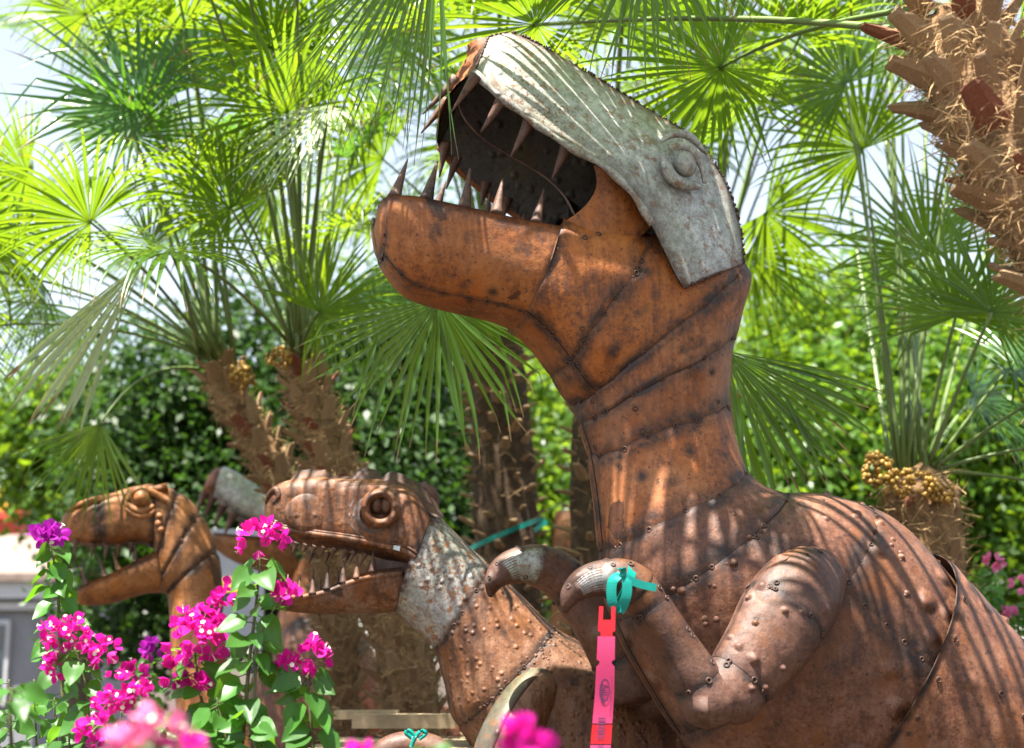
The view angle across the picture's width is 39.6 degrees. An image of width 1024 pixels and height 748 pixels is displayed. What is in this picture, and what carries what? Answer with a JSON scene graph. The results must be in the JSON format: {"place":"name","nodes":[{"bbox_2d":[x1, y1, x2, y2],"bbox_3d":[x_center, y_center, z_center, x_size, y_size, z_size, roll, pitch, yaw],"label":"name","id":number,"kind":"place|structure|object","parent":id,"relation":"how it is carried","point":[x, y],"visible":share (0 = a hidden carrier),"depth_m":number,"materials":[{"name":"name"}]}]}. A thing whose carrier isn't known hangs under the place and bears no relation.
{"place":"outdoors","nodes":[
{"label":"outdoors","id":0,"kind":"place"},
{"bbox_2d":[0,490,29,534],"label":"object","id":1,"kind":"structure","parent":0,"point":[3,516],"depth_m":26.94,"materials":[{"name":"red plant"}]},
{"bbox_2d":[0,535,131,747],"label":"house","id":2,"kind":"structure","parent":0,"point":[18,624],"depth_m":18.77,"materials":[{"name":"white paint"}]},
{"bbox_2d":[0,620,11,705],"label":"window","id":3,"kind":"structure","parent":2,"relation":"in","point":[5,625],"depth_m":18.66,"materials":[{"name":"grey glass"}]},
{"bbox_2d":[140,662,447,741],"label":"ground","id":4,"kind":"structure","parent":0,"point":[234,672],"depth_m":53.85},
{"bbox_2d":[0,681,49,747],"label":"bougainvillea","id":5,"kind":"object","parent":4,"relation":"on","point":[32,692],"visible":1,"depth_m":2.92,"materials":[{"name":"green plant"}]},
{"bbox_2d":[0,679,74,747],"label":"bougainvillea","id":6,"kind":"object","parent":4,"relation":"on","point":[27,728],"visible":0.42,"depth_m":4.63,"materials":[{"name":"green plant"}]},
{"bbox_2d":[0,9,87,339],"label":"palm tree","id":7,"kind":"object","parent":4,"relation":"on","point":[14,256],"visible":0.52,"depth_m":6.72,"materials":[{"name":"green plant"}]},
{"bbox_2d":[23,518,90,740],"bbox_3d":[-1.669,1.556,5.085,0.228,2.085,0.224,-8,-14,36],"label":"bougainvillea","id":8,"kind":"object","parent":4,"relation":"on","point":[50,533],"visible":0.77,"depth_m":5.22,"materials":[{"name":"green plant"}]},
{"bbox_2d":[0,327,123,747],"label":"leafy tree","id":9,"kind":"object","parent":4,"relation":"on","point":[15,432],"visible":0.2,"depth_m":13.61,"materials":[{"name":"green plant"}]},
{"bbox_2d":[37,611,122,745],"bbox_3d":[-1.210,1.512,3.881,0.266,1.712,0.140,0,-11,0],"label":"bougainvillea","id":10,"kind":"object","parent":4,"relation":"on","point":[70,670],"visible":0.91,"depth_m":4.00,"materials":[{"name":"pink plant"}]},
{"bbox_2d":[47,669,177,747],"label":"bougainvillea","id":11,"kind":"object","parent":4,"relation":"on","point":[101,719],"visible":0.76,"depth_m":3.79,"materials":[{"name":"pink plant"}]},
{"bbox_2d":[116,635,164,733],"bbox_3d":[-1.510,1.893,5.710,0.169,1.662,0.252,-3,-11,14],"label":"bougainvillea","id":12,"kind":"object","parent":4,"relation":"on","point":[140,668],"visible":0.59,"depth_m":5.84,"materials":[{"name":"pink plant"}]},
{"bbox_2d":[60,483,248,746],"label":"dinosaur sculpture","id":13,"kind":"object","parent":4,"relation":"on","point":[180,564],"visible":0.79,"depth_m":6.71,"materials":[{"name":"metal"}]},
{"bbox_2d":[103,700,209,747],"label":"bougainvillea","id":14,"kind":"object","parent":4,"relation":"on","point":[144,720],"visible":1,"depth_m":1.93,"materials":[{"name":"pink plant"}]},
{"bbox_2d":[0,0,373,736],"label":"palm tree","id":15,"kind":"object","parent":4,"relation":"on","point":[226,374],"visible":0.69,"depth_m":6.86,"materials":[{"name":"green plant"}]},
{"bbox_2d":[159,602,242,747],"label":"bougainvillea","id":16,"kind":"object","parent":4,"relation":"on","point":[202,717],"visible":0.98,"depth_m":3.97,"materials":[{"name":"pink plant"}]},
{"bbox_2d":[0,0,472,736],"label":"palm tree","id":17,"kind":"object","parent":4,"relation":"on","point":[406,676],"visible":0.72,"depth_m":6.42,"materials":[{"name":"green plant"}]},
{"bbox_2d":[210,529,266,680],"bbox_3d":[-1.982,2.332,10.057,0.420,2.460,0.115,0,-11,0],"label":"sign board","id":18,"kind":"object","parent":4,"relation":"on","point":[228,566],"visible":0.15,"depth_m":10.16,"materials":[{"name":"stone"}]},
{"bbox_2d":[206,515,303,747],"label":"bougainvillea","id":19,"kind":"object","parent":4,"relation":"on","point":[253,711],"visible":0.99,"depth_m":3.91,"materials":[{"name":"green plant"}]},
{"bbox_2d":[14,168,551,711],"bbox_3d":[-1.838,1.000,11.740,4.462,5.756,3.255,0,-11,0],"label":"dense tree","id":20,"kind":"object","parent":4,"relation":"on","point":[170,432],"visible":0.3,"depth_m":11.10,"materials":[{"name":"green plant"}]},
{"bbox_2d":[263,631,339,747],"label":"bougainvillea","id":21,"kind":"object","parent":4,"relation":"on","point":[296,729],"visible":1,"depth_m":3.93,"materials":[{"name":"green plant"}]},
{"bbox_2d":[197,467,463,736],"bbox_3d":[-0.734,1.972,8.902,2.465,2.748,1.019,0,-11,0],"label":"dinosaur sculpture","id":22,"kind":"object","parent":4,"relation":"on","point":[228,494],"visible":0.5,"depth_m":8.77,"materials":[{"name":"metal"}]},
{"bbox_2d":[346,738,372,747],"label":"bougainvillea","id":23,"kind":"object","parent":4,"relation":"on","point":[352,743],"visible":1,"depth_m":2.32,"materials":[{"name":"pink plant"}]},
{"bbox_2d":[315,710,473,747],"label":"wooden pallet","id":24,"kind":"object","parent":4,"relation":"on","point":[377,718],"visible":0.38,"depth_m":5.79,"materials":[{"name":"brown wood"}]},
{"bbox_2d":[372,731,445,747],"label":"dinosaur sculpture","id":25,"kind":"object","parent":4,"relation":"on","point":[398,740],"visible":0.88,"depth_m":4.91,"materials":[{"name":"brown metal"}]},
{"bbox_2d":[404,729,427,747],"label":"ribbon","id":26,"kind":"object","parent":25,"relation":"attached to","point":[410,734],"visible":1,"depth_m":4.89,"materials":[{"name":"teal fabric"}]},
{"bbox_2d":[289,0,616,735],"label":"palm tree","id":27,"kind":"object","parent":4,"relation":"on","point":[504,495],"visible":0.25,"depth_m":8.08,"materials":[{"name":"green plant"}]},
{"bbox_2d":[470,516,547,549],"bbox_3d":[-0.042,0.928,8.139,0.485,0.228,0.541,0,-11,0],"label":"ribbon","id":28,"kind":"object","parent":27,"relation":"attached to","point":[542,521],"visible":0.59,"depth_m":7.95,"materials":[{"name":"teal fabric"}]},
{"bbox_2d":[264,468,686,747],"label":"dinosaur sculpture","id":29,"kind":"object","parent":4,"relation":"on","point":[507,650],"visible":0.73,"depth_m":5.23,"materials":[{"name":"metal"}]},
{"bbox_2d":[416,314,572,618],"bbox_3d":[0.884,1.490,16.194,5.321,6.539,3.986,0,-11,0],"label":"dense tree","id":30,"kind":"object","parent":4,"relation":"on","point":[542,613],"depth_m":16.15,"materials":[{"name":"green plant"}]},
{"bbox_2d":[450,349,573,623],"bbox_3d":[0.359,1.583,13.103,2.199,5.111,2.436,0,-11,0],"label":"leafy shrub","id":31,"kind":"object","parent":4,"relation":"on","point":[549,434],"visible":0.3,"depth_m":12.91,"materials":[{"name":"green plant"}]},
{"bbox_2d":[293,0,739,639],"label":"palm tree","id":32,"kind":"object","parent":4,"relation":"on","point":[583,550],"visible":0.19,"depth_m":5.29,"materials":[{"name":"green plant"}]},
{"bbox_2d":[497,711,559,747],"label":"bougainvillea","id":33,"kind":"object","parent":4,"relation":"on","point":[519,726],"visible":1,"depth_m":1.92,"materials":[{"name":"pink plant"}]},
{"bbox_2d":[551,510,570,635],"bbox_3d":[0.385,2.060,8.666,0.397,2.442,0.514,0,-11,0],"label":"dinosaur sculpture","id":34,"kind":"object","parent":4,"relation":"on","point":[560,516],"visible":0.22,"depth_m":8.72,"materials":[{"name":"brown metal"}]},
{"bbox_2d":[251,0,1023,330],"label":"palm tree","id":35,"kind":"object","parent":4,"relation":"on","point":[961,64],"visible":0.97,"depth_m":4.42,"materials":[{"name":"green plant"}]},
{"bbox_2d":[371,31,1023,747],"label":"dinosaur sculpture","id":36,"kind":"object","parent":4,"relation":"on","point":[603,273],"visible":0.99,"depth_m":4.54,"materials":[{"name":"metal"}]},
{"bbox_2d":[606,565,656,613],"bbox_3d":[0.337,0.611,4.077,0.146,0.158,0.188,0,-11,0],"label":"ribbon","id":37,"kind":"object","parent":36,"relation":"attached to","point":[620,602],"visible":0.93,"depth_m":4.00,"materials":[{"name":"teal fabric"}]},
{"bbox_2d":[590,606,614,747],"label":"plant tag","id":38,"kind":"object","parent":37,"relation":"hanging from","point":[603,699],"visible":1,"depth_m":3.93,"materials":[{"name":"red plastic"}]},
{"bbox_2d":[605,0,909,492],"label":"palm tree","id":39,"kind":"object","parent":4,"relation":"on","point":[763,242],"visible":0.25,"depth_m":6.56,"materials":[{"name":"green plant"}]},
{"bbox_2d":[726,0,1023,597],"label":"palm tree","id":40,"kind":"object","parent":4,"relation":"on","point":[921,498],"visible":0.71,"depth_m":6.46,"materials":[{"name":"green plant"}]},
{"bbox_2d":[733,197,1023,637],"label":"dense tree","id":41,"kind":"object","parent":4,"relation":"on","point":[999,502],"visible":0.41,"depth_m":11.93,"materials":[{"name":"green plant"}]},
{"bbox_2d":[973,551,1023,635],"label":"bougainvillea","id":42,"kind":"object","parent":4,"relation":"on","point":[997,602],"visible":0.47,"depth_m":7.10,"materials":[{"name":"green plant"}]},
{"bbox_2d":[247,660,341,747],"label":"dinosaur sculpture","id":43,"kind":"object","parent":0,"point":[274,709],"visible":0.25,"depth_m":5.87,"materials":[{"name":"brown metal"}]},
{"bbox_2d":[415,742,451,747],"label":"bougainvillea","id":44,"kind":"object","parent":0,"point":[444,745],"visible":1,"depth_m":2.22,"materials":[{"name":"green plant"}]},
{"bbox_2d":[0,0,1023,661],"label":"sky","id":45,"kind":"structure","parent":0,"point":[27,73],"materials":[{"name":"white"}]}
]}

